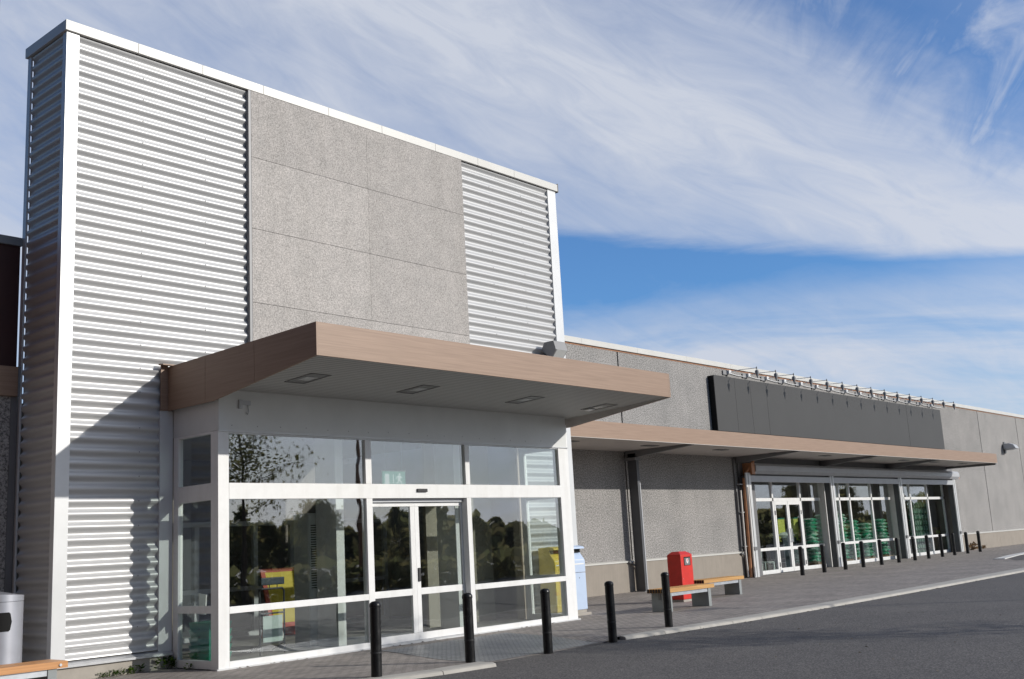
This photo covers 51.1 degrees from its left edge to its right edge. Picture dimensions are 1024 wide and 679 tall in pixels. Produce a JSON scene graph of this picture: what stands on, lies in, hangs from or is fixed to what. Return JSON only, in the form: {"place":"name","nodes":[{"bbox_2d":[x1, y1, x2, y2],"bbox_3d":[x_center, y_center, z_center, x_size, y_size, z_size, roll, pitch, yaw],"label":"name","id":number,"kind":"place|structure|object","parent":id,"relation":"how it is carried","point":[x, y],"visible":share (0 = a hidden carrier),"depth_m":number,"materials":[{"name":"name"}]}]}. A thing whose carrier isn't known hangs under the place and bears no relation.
{"place":"outdoors","nodes":[
{"label":"outdoors","id":0,"kind":"place"},
{"bbox_2d":[182,618,528,669],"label":"entrance floor","id":1,"kind":"structure","parent":0,"point":[241,647],"depth_m":21.26,"materials":[{"name":"tile"}]},
{"bbox_2d":[188,651,231,660],"bbox_3d":[-4.734,4.985,16.819,0.580,0.237,0.431,-12,-14,40],"label":"shopping basket","id":2,"kind":"object","parent":1,"relation":"on","point":[199,656],"visible":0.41,"depth_m":16.67,"materials":[{"name":"green plastic"}]},
{"bbox_2d":[188,643,231,653],"bbox_3d":[-4.740,4.872,16.840,0.580,0.237,0.431,-12,-14,40],"label":"shopping basket","id":3,"kind":"object","parent":2,"relation":"on","point":[198,648],"visible":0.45,"depth_m":16.70,"materials":[{"name":"green plastic"}]},
{"bbox_2d":[188,636,231,645],"bbox_3d":[-4.746,4.759,16.862,0.580,0.237,0.431,-12,-14,40],"label":"shopping basket","id":4,"kind":"object","parent":3,"relation":"on","point":[201,641],"visible":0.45,"depth_m":16.70,"materials":[{"name":"green plastic"}]},
{"bbox_2d":[188,628,231,637],"bbox_3d":[-4.752,4.646,16.883,0.580,0.237,0.431,-12,-14,40],"label":"shopping basket","id":5,"kind":"object","parent":4,"relation":"on","point":[200,633],"visible":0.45,"depth_m":16.73,"materials":[{"name":"green plastic"}]},
{"bbox_2d":[188,619,231,629],"bbox_3d":[-4.759,4.534,16.905,0.580,0.237,0.431,-12,-14,40],"label":"shopping basket","id":6,"kind":"object","parent":5,"relation":"on","point":[204,625],"visible":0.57,"depth_m":16.79,"materials":[{"name":"green plastic"}]},
{"bbox_2d":[198,594,206,614],"bbox_3d":[-4.865,4.150,16.823,0.055,0.320,0.313,5,-13,-35],"label":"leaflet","id":7,"kind":"object","parent":6,"relation":"on","point":[202,599],"visible":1,"depth_m":16.81,"materials":[{"name":"white paper"}]},
{"bbox_2d":[247,577,285,655],"bbox_3d":[-4.192,4.719,18.328,0.405,1.272,0.532,-12,-14,40],"label":"display trolley","id":8,"kind":"object","parent":1,"relation":"on","point":[273,628],"visible":1,"depth_m":18.20,"materials":[{"name":"silver metal"}]},
{"bbox_2d":[259,567,294,637],"bbox_3d":[-4.731,5.432,22.193,0.561,1.388,1.369,-12,-14,40],"label":"display stand","id":9,"kind":"object","parent":1,"relation":"on","point":[275,595],"visible":0.3,"depth_m":21.98,"materials":[{"name":"yellow plastic"}]},
{"bbox_2d":[293,513,317,646],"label":"column","id":10,"kind":"structure","parent":1,"relation":"on","point":[305,588],"depth_m":19.54,"materials":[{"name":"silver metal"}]},
{"bbox_2d":[182,443,495,642],"bbox_3d":[-5.549,4.311,22.992,6.200,4.000,11.600,-12,-14,40],"label":"partition","id":11,"kind":"object","parent":1,"relation":"on","point":[261,533],"visible":0.38,"depth_m":25.63,"materials":[{"name":"grey metal"}]},
{"bbox_2d":[172,391,580,670],"bbox_3d":[-2.171,3.429,20.105,1.617,4.320,8.800,-12,-14,40],"label":"entrance porch","id":12,"kind":"object","parent":1,"relation":"on","point":[328,425],"visible":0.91,"depth_m":19.28,"materials":[{"name":"white paint"}]},
{"bbox_2d":[373,502,418,644],"bbox_3d":[-2.123,4.135,19.072,0.050,2.440,1.120,-12,-14,40],"label":"sliding door","id":13,"kind":"structure","parent":12,"relation":"in","point":[414,635],"depth_m":19.29,"materials":[{"name":"white paint"}]},
{"bbox_2d":[414,502,465,639],"bbox_3d":[-1.326,4.260,19.949,0.072,2.440,1.257,-12,-14,40],"label":"sliding door","id":14,"kind":"structure","parent":12,"relation":"in","point":[460,587],"depth_m":19.74,"materials":[{"name":"white paint"}]},
{"bbox_2d":[0,0,1023,414],"label":"sky","id":15,"kind":"structure","parent":0,"point":[831,190],"materials":[{"name":"blue"}]},
{"bbox_2d":[95,544,1023,678],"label":"pavement","id":16,"kind":"structure","parent":0,"point":[634,613],"depth_m":24.36,"materials":[{"name":"concrete"}]},
{"bbox_2d":[0,592,23,664],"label":"litter bin","id":17,"kind":"object","parent":16,"relation":"on","point":[11,620],"visible":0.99,"depth_m":15.01,"materials":[{"name":"silver metal"}]},
{"bbox_2d":[0,609,18,664],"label":"door","id":18,"kind":"structure","parent":17,"relation":"in","point":[9,641],"depth_m":14.96,"materials":[{"name":"silver metal"}]},
{"bbox_2d":[0,659,67,678],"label":"bench","id":19,"kind":"object","parent":16,"relation":"on","point":[43,669],"visible":1,"depth_m":13.42,"materials":[{"name":"brown wood"}]},
{"bbox_2d":[108,668,124,676],"bbox_3d":[-5.929,4.985,16.081,0.125,0.121,0.313,-12,-14,40],"label":"weed","id":20,"kind":"object","parent":16,"relation":"on","point":[117,672],"visible":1,"depth_m":16.09,"materials":[{"name":"green plant"}]},
{"bbox_2d":[123,663,144,673],"bbox_3d":[-5.735,5.001,16.297,0.163,0.151,0.386,-12,-14,40],"label":"weed","id":21,"kind":"object","parent":16,"relation":"on","point":[132,668],"visible":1,"depth_m":16.30,"materials":[{"name":"green plant"}]},
{"bbox_2d":[154,656,175,668],"bbox_3d":[-5.358,5.024,16.674,0.199,0.207,0.462,-12,-14,40],"label":"weed","id":22,"kind":"object","parent":16,"relation":"on","point":[172,659],"visible":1,"depth_m":16.69,"materials":[{"name":"green plant"}]},
{"bbox_2d":[369,601,381,676],"bbox_3d":[-1.798,4.006,14.169,0.156,1.072,0.156,2,-12,-24],"label":"bollard","id":23,"kind":"object","parent":16,"relation":"on","point":[375,639],"visible":1,"depth_m":14.12,"materials":[{"name":"metal"}]},
{"bbox_2d":[462,593,475,662],"bbox_3d":[-0.619,4.183,15.389,0.156,1.072,0.156,-9,-12,27],"label":"bollard","id":24,"kind":"object","parent":16,"relation":"on","point":[468,624],"visible":0.98,"depth_m":15.34,"materials":[{"name":"metal"}]},
{"bbox_2d":[382,633,596,661],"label":"ramp","id":25,"kind":"structure","parent":16,"relation":"on","point":[499,646],"depth_m":17.60,"materials":[{"name":"concrete"}]},
{"bbox_2d":[540,588,552,653],"bbox_3d":[0.534,4.381,16.519,0.156,1.072,0.156,0,-11,-16],"label":"bollard","id":26,"kind":"object","parent":16,"relation":"on","point":[546,621],"visible":0.94,"depth_m":16.47,"materials":[{"name":"metal"}]},
{"bbox_2d":[538,547,561,613],"bbox_3d":[0.985,5.335,23.554,0.510,1.540,0.600,-12,-14,40],"label":"recycling bin","id":27,"kind":"object","parent":16,"relation":"on","point":[548,560],"visible":0.27,"depth_m":23.37,"materials":[{"name":"plastic"}]},
{"bbox_2d":[540,574,561,612],"bbox_3d":[0.968,5.564,23.522,0.450,0.799,0.520,-12,-14,40],"label":"door","id":28,"kind":"structure","parent":27,"relation":"in","point":[554,587],"depth_m":23.24,"materials":[{"name":"yellow plastic"}]},
{"bbox_2d":[574,545,591,615],"bbox_3d":[1.365,5.396,23.980,0.510,1.540,0.550,-12,-14,40],"label":"recycling bin","id":29,"kind":"object","parent":16,"relation":"on","point":[581,590],"visible":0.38,"depth_m":23.88,"materials":[{"name":"plastic"}]},
{"bbox_2d":[575,572,587,609],"bbox_3d":[1.349,5.625,23.949,0.450,0.799,0.470,-12,-14,40],"label":"door","id":30,"kind":"structure","parent":29,"relation":"in","point":[581,589],"depth_m":23.84,"materials":[{"name":"blue plastic"}]},
{"bbox_2d":[604,581,616,642],"bbox_3d":[1.638,4.541,17.735,0.156,1.072,0.156,-3,-11,-1],"label":"bollard","id":31,"kind":"object","parent":16,"relation":"on","point":[610,612],"visible":0.98,"depth_m":17.69,"materials":[{"name":"metal"}]},
{"bbox_2d":[624,453,647,591],"bbox_3d":[3.857,5.659,33.236,0.480,4.240,0.340,-12,-14,40],"label":"canopy post","id":32,"kind":"object","parent":16,"relation":"on","point":[638,527],"visible":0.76,"depth_m":33.19,"materials":[{"name":"metal"}]},
{"bbox_2d":[661,572,672,626],"bbox_3d":[2.822,4.778,19.514,0.156,1.072,0.156,-3,-11,-1],"label":"bollard","id":33,"kind":"object","parent":16,"relation":"on","point":[667,609],"visible":0.98,"depth_m":19.47,"materials":[{"name":"metal"}]},
{"bbox_2d":[667,551,693,601],"bbox_3d":[4.235,5.925,26.816,0.418,1.220,0.530,-12,-14,40],"label":"litter bin","id":34,"kind":"object","parent":16,"relation":"on","point":[680,568],"visible":0.89,"depth_m":26.66,"materials":[{"name":"red paint"}]},
{"bbox_2d":[647,583,713,611],"bbox_3d":[3.819,5.806,24.057,0.494,0.520,2.002,-12,-14,40],"label":"bench","id":35,"kind":"object","parent":16,"relation":"on","point":[700,594],"visible":0.66,"depth_m":23.97,"materials":[{"name":"brown wood"}]},
{"bbox_2d":[694,576,743,594],"bbox_3d":[5.352,6.485,27.996,0.494,0.505,2.022,-12,-14,40],"label":"bench","id":36,"kind":"object","parent":16,"relation":"on","point":[732,585],"visible":0.55,"depth_m":28.33,"materials":[{"name":"brown wood"}]},
{"bbox_2d":[798,546,804,574],"bbox_3d":[10.167,7.822,37.651,0.161,1.104,0.161,-1,-11,-7],"label":"bollard","id":37,"kind":"object","parent":16,"relation":"on","point":[801,560],"visible":0.95,"depth_m":37.60,"materials":[{"name":"metal"}]},
{"bbox_2d":[820,544,826,572],"bbox_3d":[11.322,8.008,38.975,0.161,1.104,0.161,-5,-11,13],"label":"bollard","id":38,"kind":"object","parent":16,"relation":"on","point":[823,559],"visible":0.97,"depth_m":38.93,"materials":[{"name":"metal"}]},
{"bbox_2d":[841,543,847,569],"bbox_3d":[12.513,8.201,40.348,0.161,1.104,0.161,-13,-14,41],"label":"bollard","id":39,"kind":"object","parent":16,"relation":"on","point":[844,557],"visible":0.96,"depth_m":40.30,"materials":[{"name":"metal"}]},
{"bbox_2d":[859,541,865,566],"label":"bollard","id":40,"kind":"object","parent":16,"relation":"on","point":[861,546],"visible":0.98,"depth_m":41.54,"materials":[{"name":"metal"}]},
{"bbox_2d":[877,539,883,564],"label":"bollard","id":41,"kind":"object","parent":16,"relation":"on","point":[880,551],"visible":0.96,"depth_m":42.89,"materials":[{"name":"metal"}]},
{"bbox_2d":[894,538,900,562],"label":"bollard","id":42,"kind":"object","parent":16,"relation":"on","point":[897,550],"visible":0.94,"depth_m":44.24,"materials":[{"name":"metal"}]},
{"bbox_2d":[910,536,916,559],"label":"bollard","id":43,"kind":"object","parent":16,"relation":"on","point":[913,548],"visible":0.95,"depth_m":45.60,"materials":[{"name":"metal"}]},
{"bbox_2d":[924,535,930,558],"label":"bollard","id":44,"kind":"object","parent":16,"relation":"on","point":[927,546],"visible":0.96,"depth_m":46.80,"materials":[{"name":"metal"}]},
{"bbox_2d":[938,534,943,556],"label":"bollard","id":45,"kind":"object","parent":16,"relation":"on","point":[941,545],"visible":0.94,"depth_m":48.07,"materials":[{"name":"metal"}]},
{"bbox_2d":[950,533,956,554],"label":"bollard","id":46,"kind":"object","parent":16,"relation":"on","point":[953,543],"visible":0.94,"depth_m":49.28,"materials":[{"name":"metal"}]},
{"bbox_2d":[964,532,969,553],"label":"bollard","id":47,"kind":"object","parent":16,"relation":"on","point":[966,542],"visible":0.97,"depth_m":50.63,"materials":[{"name":"metal"}]},
{"bbox_2d":[969,541,977,549],"bbox_3d":[23.982,10.658,55.477,0.506,0.446,1.207,-12,-14,40],"label":"weed","id":48,"kind":"object","parent":16,"relation":"on","point":[973,547],"visible":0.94,"depth_m":55.40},
{"bbox_2d":[976,531,981,551],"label":"bollard","id":49,"kind":"object","parent":16,"relation":"on","point":[979,541],"visible":0.94,"depth_m":51.97,"materials":[{"name":"metal"}]},
{"bbox_2d":[994,552,1023,558],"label":"road marking","id":50,"kind":"structure","parent":16,"relation":"on","point":[1010,556],"depth_m":43.53,"materials":[{"name":"paint"}]},
{"bbox_2d":[1009,554,1023,559],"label":"parking bay","id":51,"kind":"object","parent":16,"relation":"on","point":[1019,557],"visible":1,"depth_m":42.05,"materials":[{"name":"paint"}]},
{"bbox_2d":[346,572,1023,678],"bbox_3d":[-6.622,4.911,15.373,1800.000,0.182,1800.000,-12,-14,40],"label":"road","id":52,"kind":"structure","parent":0,"point":[972,630],"depth_m":15.43,"materials":[{"name":"asphalt"}]},
{"bbox_2d":[0,234,22,592],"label":"side wing","id":53,"kind":"structure","parent":52,"relation":"on","point":[10,246],"depth_m":16.88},
{"bbox_2d":[11,19,577,678],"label":"entrance tower","id":54,"kind":"structure","parent":52,"relation":"on","point":[177,209],"depth_m":18.38,"materials":[{"name":"silver metal"}]},
{"bbox_2d":[381,442,405,483],"bbox_3d":[-2.389,2.389,21.560,0.051,1.090,0.610,-12,-14,40],"label":"exit sign","id":55,"kind":"object","parent":54,"relation":"hanging from","point":[393,477],"visible":0.88,"depth_m":21.45,"materials":[{"name":"green"}]},
{"bbox_2d":[159,321,670,427],"bbox_3d":[-1.279,0.926,19.600,3.903,0.802,9.180,-12,-14,40],"label":"entrance canopy","id":56,"kind":"object","parent":54,"relation":"attached to","point":[361,364],"visible":0.91,"depth_m":17.43,"materials":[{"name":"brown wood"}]},
{"bbox_2d":[284,373,331,383],"bbox_3d":[-3.163,0.605,16.610,0.670,0.050,0.390,-12,-14,40],"label":"recessed lamp","id":57,"kind":"object","parent":56,"relation":"attached to","point":[308,378],"visible":1,"depth_m":16.60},
{"bbox_2d":[396,385,439,393],"bbox_3d":[-1.608,0.854,18.353,0.670,0.050,0.390,-12,-14,40],"label":"recessed lamp","id":58,"kind":"object","parent":56,"relation":"attached to","point":[418,389],"visible":1,"depth_m":18.34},
{"bbox_2d":[505,396,544,403],"bbox_3d":[0.246,1.151,20.431,0.670,0.050,0.390,-12,-14,40],"label":"recessed lamp","id":59,"kind":"object","parent":56,"relation":"attached to","point":[524,399],"visible":1,"depth_m":20.41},
{"bbox_2d":[581,403,615,410],"bbox_3d":[1.802,1.410,22.173,0.670,0.071,0.390,-12,-14,40],"label":"recessed lamp","id":60,"kind":"object","parent":56,"relation":"attached to","point":[602,406],"visible":1,"depth_m":22.16,"materials":[{"name":"white paint"}]},
{"bbox_2d":[541,341,566,357],"bbox_3d":[0.988,0.271,25.036,0.475,0.410,0.430,-12,-14,40],"label":"wall floodlight","id":61,"kind":"object","parent":54,"relation":"attached to","point":[555,348],"depth_m":24.89,"materials":[{"name":"grey metal"}]},
{"bbox_2d":[361,661,496,678],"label":"kerb","id":62,"kind":"structure","parent":52,"relation":"on","point":[448,670],"depth_m":14.45,"materials":[{"name":"concrete"}]},
{"bbox_2d":[564,335,1023,596],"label":"store building","id":63,"kind":"structure","parent":52,"relation":"on","point":[688,503],"depth_m":37.22,"materials":[{"name":"concrete"}]},
{"bbox_2d":[732,458,742,550],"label":"wall pier","id":64,"kind":"structure","parent":63,"relation":"attached to","point":[737,505],"depth_m":38.51,"materials":[{"name":"grey metal"}]},
{"bbox_2d":[722,366,758,377],"bbox_3d":[8.803,1.324,39.612,1.258,0.430,1.871,-12,-14,40],"label":"sign light","id":65,"kind":"object","parent":63,"relation":"attached to","point":[726,372],"visible":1,"depth_m":39.34,"materials":[{"name":"white paint"}]},
{"bbox_2d":[742,370,777,380],"bbox_3d":[9.752,1.476,40.676,1.258,0.430,1.871,-12,-14,40],"label":"sign light","id":66,"kind":"object","parent":63,"relation":"attached to","point":[747,375],"visible":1,"depth_m":40.42,"materials":[{"name":"metal"}]},
{"bbox_2d":[760,373,795,383],"bbox_3d":[10.701,1.628,41.741,1.258,0.430,1.871,-12,-14,40],"label":"sign light","id":67,"kind":"object","parent":63,"relation":"attached to","point":[766,378],"visible":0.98,"depth_m":41.47,"materials":[{"name":"metal"}]},
{"bbox_2d":[570,421,996,468],"bbox_3d":[11.154,4.296,40.532,2.613,0.667,35.860,-12,-14,40],"label":"long canopy","id":68,"kind":"object","parent":63,"relation":"attached to","point":[639,440],"visible":0.74,"depth_m":36.10,"materials":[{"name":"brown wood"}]},
{"bbox_2d":[778,376,812,386],"bbox_3d":[11.650,1.780,42.805,1.258,0.430,1.871,-12,-14,40],"label":"sign light","id":69,"kind":"object","parent":63,"relation":"attached to","point":[785,380],"visible":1,"depth_m":42.54,"materials":[{"name":"metal"}]},
{"bbox_2d":[795,379,828,388],"bbox_3d":[12.599,1.932,43.869,1.258,0.430,1.871,-12,-14,40],"label":"sign light","id":70,"kind":"object","parent":63,"relation":"attached to","point":[802,383],"visible":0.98,"depth_m":43.61,"materials":[{"name":"metal"}]},
{"bbox_2d":[708,375,944,448],"bbox_3d":[14.500,3.435,46.477,0.250,2.000,22.150,-12,-14,40],"label":"sign board","id":71,"kind":"object","parent":63,"relation":"attached to","point":[745,406],"visible":0.98,"depth_m":44.02,"materials":[{"name":"metal"}]},
{"bbox_2d":[811,382,843,391],"bbox_3d":[13.548,2.084,44.933,1.258,0.430,1.871,-12,-14,40],"label":"sign light","id":72,"kind":"object","parent":63,"relation":"attached to","point":[817,386],"visible":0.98,"depth_m":44.70,"materials":[{"name":"metal"}]},
{"bbox_2d":[826,384,858,393],"bbox_3d":[14.497,2.236,45.997,1.258,0.430,1.871,-12,-14,40],"label":"sign light","id":73,"kind":"object","parent":63,"relation":"attached to","point":[832,389],"visible":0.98,"depth_m":45.73,"materials":[{"name":"metal"}]},
{"bbox_2d":[735,457,963,577],"bbox_3d":[12.707,8.225,49.191,8.460,4.420,21.920,-12,-14,40],"label":"shop front","id":74,"kind":"object","parent":63,"relation":"attached to","point":[797,472],"visible":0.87,"depth_m":44.51,"materials":[{"name":"white paint"}]},
{"bbox_2d":[737,461,755,576],"bbox_3d":[8.587,6.396,38.661,0.310,4.236,0.995,-12,-14,40],"label":"drain pipe","id":75,"kind":"object","parent":74,"relation":"attached to","point":[750,556],"visible":0.87,"depth_m":38.32,"materials":[{"name":"grey metal"}]},
{"bbox_2d":[774,501,793,571],"bbox_3d":[10.498,7.589,41.352,0.133,2.681,1.093,-12,-14,40],"label":"door","id":76,"kind":"structure","parent":74,"relation":"in","point":[787,569],"depth_m":41.48,"materials":[{"name":"white paint"}]},
{"bbox_2d":[787,501,806,570],"bbox_3d":[11.235,7.705,42.178,0.133,2.678,1.093,-12,-14,40],"label":"door","id":77,"kind":"structure","parent":74,"relation":"in","point":[796,568],"depth_m":42.33,"materials":[{"name":"white paint"}]},
{"bbox_2d":[841,387,872,395],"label":"sign light","id":78,"kind":"object","parent":63,"relation":"attached to","point":[870,391],"visible":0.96,"depth_m":46.77,"materials":[{"name":"metal"}]},
{"bbox_2d":[855,389,886,398],"bbox_3d":[16.396,2.541,48.125,1.258,0.430,1.871,-12,-14,40],"label":"sign light","id":79,"kind":"object","parent":63,"relation":"attached to","point":[884,393],"visible":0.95,"depth_m":47.84,"materials":[{"name":"metal"}]},
{"bbox_2d":[868,392,898,399],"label":"sign light","id":80,"kind":"object","parent":63,"relation":"attached to","point":[897,396],"visible":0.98,"depth_m":48.92,"materials":[{"name":"metal"}]},
{"bbox_2d":[881,394,910,402],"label":"sign light","id":81,"kind":"object","parent":63,"relation":"attached to","point":[909,397],"visible":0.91,"depth_m":49.98,"materials":[{"name":"metal"}]},
{"bbox_2d":[893,396,922,403],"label":"sign light","id":82,"kind":"object","parent":63,"relation":"attached to","point":[921,399],"visible":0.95,"depth_m":51.02,"materials":[{"name":"metal"}]},
{"bbox_2d":[927,401,955,409],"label":"sign light","id":83,"kind":"object","parent":63,"relation":"attached to","point":[931,405],"visible":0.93,"depth_m":54.24,"materials":[{"name":"metal"}]},
{"bbox_2d":[1003,442,1017,452],"bbox_3d":[28.875,6.228,62.088,0.738,0.650,0.600,-12,-14,40],"label":"wall lamp","id":84,"kind":"object","parent":63,"relation":"attached to","point":[1008,446],"visible":1,"depth_m":61.92,"materials":[{"name":"grey metal"}]},
{"bbox_2d":[619,568,1023,639],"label":"kerb","id":85,"kind":"structure","parent":52,"relation":"on","point":[765,615],"depth_m":22.45,"materials":[{"name":"concrete"}]},
{"bbox_2d":[761,553,774,570],"bbox_3d":[9.651,8.521,41.242,0.580,0.824,0.740,-12,-14,40],"label":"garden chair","id":86,"kind":"object","parent":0,"point":[773,563],"visible":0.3,"depth_m":41.24,"materials":[{"name":"plastic"}]},
{"bbox_2d":[805,540,819,543],"bbox_3d":[12.460,8.433,44.573,0.504,0.160,0.775,-11,-15,37],"label":"peat bag","id":87,"kind":"object","parent":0,"point":[812,542],"visible":0.86,"depth_m":44.33,"materials":[{"name":"plastic"}]},
{"bbox_2d":[805,537,819,540],"bbox_3d":[12.411,8.285,44.594,0.504,0.160,0.775,-13,-17,41],"label":"peat bag","id":88,"kind":"object","parent":87,"relation":"on","point":[810,538],"visible":0.79,"depth_m":44.36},
{"bbox_2d":[805,533,818,536],"bbox_3d":[12.395,8.138,44.631,0.775,0.160,0.504,6,-14,-45],"label":"peat bag","id":89,"kind":"object","parent":88,"relation":"on","point":[810,534],"visible":0.84,"depth_m":44.40,"materials":[{"name":"plastic"}]},
{"bbox_2d":[804,529,818,532],"bbox_3d":[12.422,7.977,44.606,0.504,0.160,0.775,-11,-15,37],"label":"peat bag","id":90,"kind":"object","parent":89,"relation":"on","point":[811,531],"visible":0.91,"depth_m":44.36,"materials":[{"name":"plastic"}]},
{"bbox_2d":[804,525,816,529],"bbox_3d":[12.371,7.836,44.666,0.504,0.160,0.775,-12,-12,38],"label":"peat bag","id":91,"kind":"object","parent":90,"relation":"on","point":[809,527],"visible":0.82,"depth_m":44.42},
{"bbox_2d":[804,522,817,525],"bbox_3d":[12.391,7.685,44.693,0.775,0.160,0.504,5,-13,-43],"label":"peat bag","id":92,"kind":"object","parent":91,"relation":"on","point":[810,523],"visible":0.84,"depth_m":44.45,"materials":[{"name":"plastic"}]},
{"bbox_2d":[803,518,816,521],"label":"peat bag","id":93,"kind":"object","parent":92,"relation":"on","point":[809,519],"visible":0.9,"depth_m":44.52,"materials":[{"name":"plastic"}]},
{"bbox_2d":[762,552,948,574],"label":"shop floor","id":94,"kind":"structure","parent":0,"point":[768,566],"depth_m":48.70,"materials":[{"name":"tile"}]},
{"bbox_2d":[777,518,784,541],"bbox_3d":[11.034,8.285,43.593,0.100,2.024,0.630,-12,-14,40],"label":"yellow banner","id":95,"kind":"object","parent":94,"relation":"on","point":[781,524],"visible":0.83,"depth_m":43.65,"materials":[{"name":"green plastic"}]},
{"bbox_2d":[769,537,796,568],"bbox_3d":[11.155,8.747,43.911,0.600,1.224,1.200,-12,-14,40],"label":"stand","id":96,"kind":"object","parent":94,"relation":"on","point":[785,558],"visible":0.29,"depth_m":43.48,"materials":[{"name":"grey plastic"}]},
{"bbox_2d":[769,531,796,537],"bbox_3d":[11.116,8.039,44.047,0.600,0.280,1.500,-12,-14,40],"label":"peat bag","id":97,"kind":"object","parent":96,"relation":"on","point":[783,535],"visible":0.48,"depth_m":43.68,"materials":[{"name":"plastic"}]},
{"bbox_2d":[790,517,800,545],"bbox_3d":[11.802,8.408,44.454,0.100,2.024,0.650,-12,-14,40],"label":"yellow banner","id":98,"kind":"object","parent":94,"relation":"on","point":[794,524],"visible":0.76,"depth_m":44.55,"materials":[{"name":"green plastic"}]},
{"bbox_2d":[860,536,872,539],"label":"peat bag","id":99,"kind":"object","parent":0,"point":[867,538],"visible":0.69,"depth_m":48.29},
{"bbox_2d":[860,533,872,536],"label":"peat bag","id":100,"kind":"object","parent":99,"relation":"on","point":[866,534],"visible":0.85,"depth_m":48.30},
{"bbox_2d":[875,525,886,528],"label":"peat bag","id":101,"kind":"object","parent":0,"point":[881,527],"visible":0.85,"depth_m":49.92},
{"bbox_2d":[875,522,887,525],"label":"peat bag","id":102,"kind":"object","parent":101,"relation":"on","point":[880,523],"visible":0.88,"depth_m":49.94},
{"bbox_2d":[877,535,888,538],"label":"peat bag","id":103,"kind":"object","parent":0,"point":[882,536],"visible":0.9,"depth_m":49.84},
{"bbox_2d":[929,527,939,550],"bbox_3d":[21.642,10.253,54.893,0.456,1.274,0.600,-12,-14,40],"label":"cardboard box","id":104,"kind":"object","parent":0,"point":[935,530],"visible":0.4,"depth_m":54.63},
{"bbox_3d":[12.490,9.326,44.390,0.670,0.124,0.840,-12,-14,40],"label":"pallet","id":105,"kind":"object","parent":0,"visible":0},
{"bbox_2d":[807,559,820,562],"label":"peat bag","id":106,"kind":"object","parent":105,"relation":"on","point":[813,560],"visible":0.9,"depth_m":44.19,"materials":[{"name":"plastic"}]},
{"bbox_2d":[807,555,820,558],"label":"peat bag","id":107,"kind":"object","parent":106,"relation":"on","point":[814,557],"visible":0.86,"depth_m":44.24,"materials":[{"name":"plastic"}]},
{"bbox_2d":[807,551,820,555],"bbox_3d":[12.471,8.872,44.440,0.504,0.160,0.775,-11,-14,36],"label":"peat bag","id":108,"kind":"object","parent":107,"relation":"on","point":[813,553],"visible":0.9,"depth_m":44.20,"materials":[{"name":"plastic"}]},
{"bbox_2d":[806,548,819,551],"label":"peat bag","id":109,"kind":"object","parent":108,"relation":"on","point":[812,549],"visible":0.88,"depth_m":44.26,"materials":[{"name":"plastic"}]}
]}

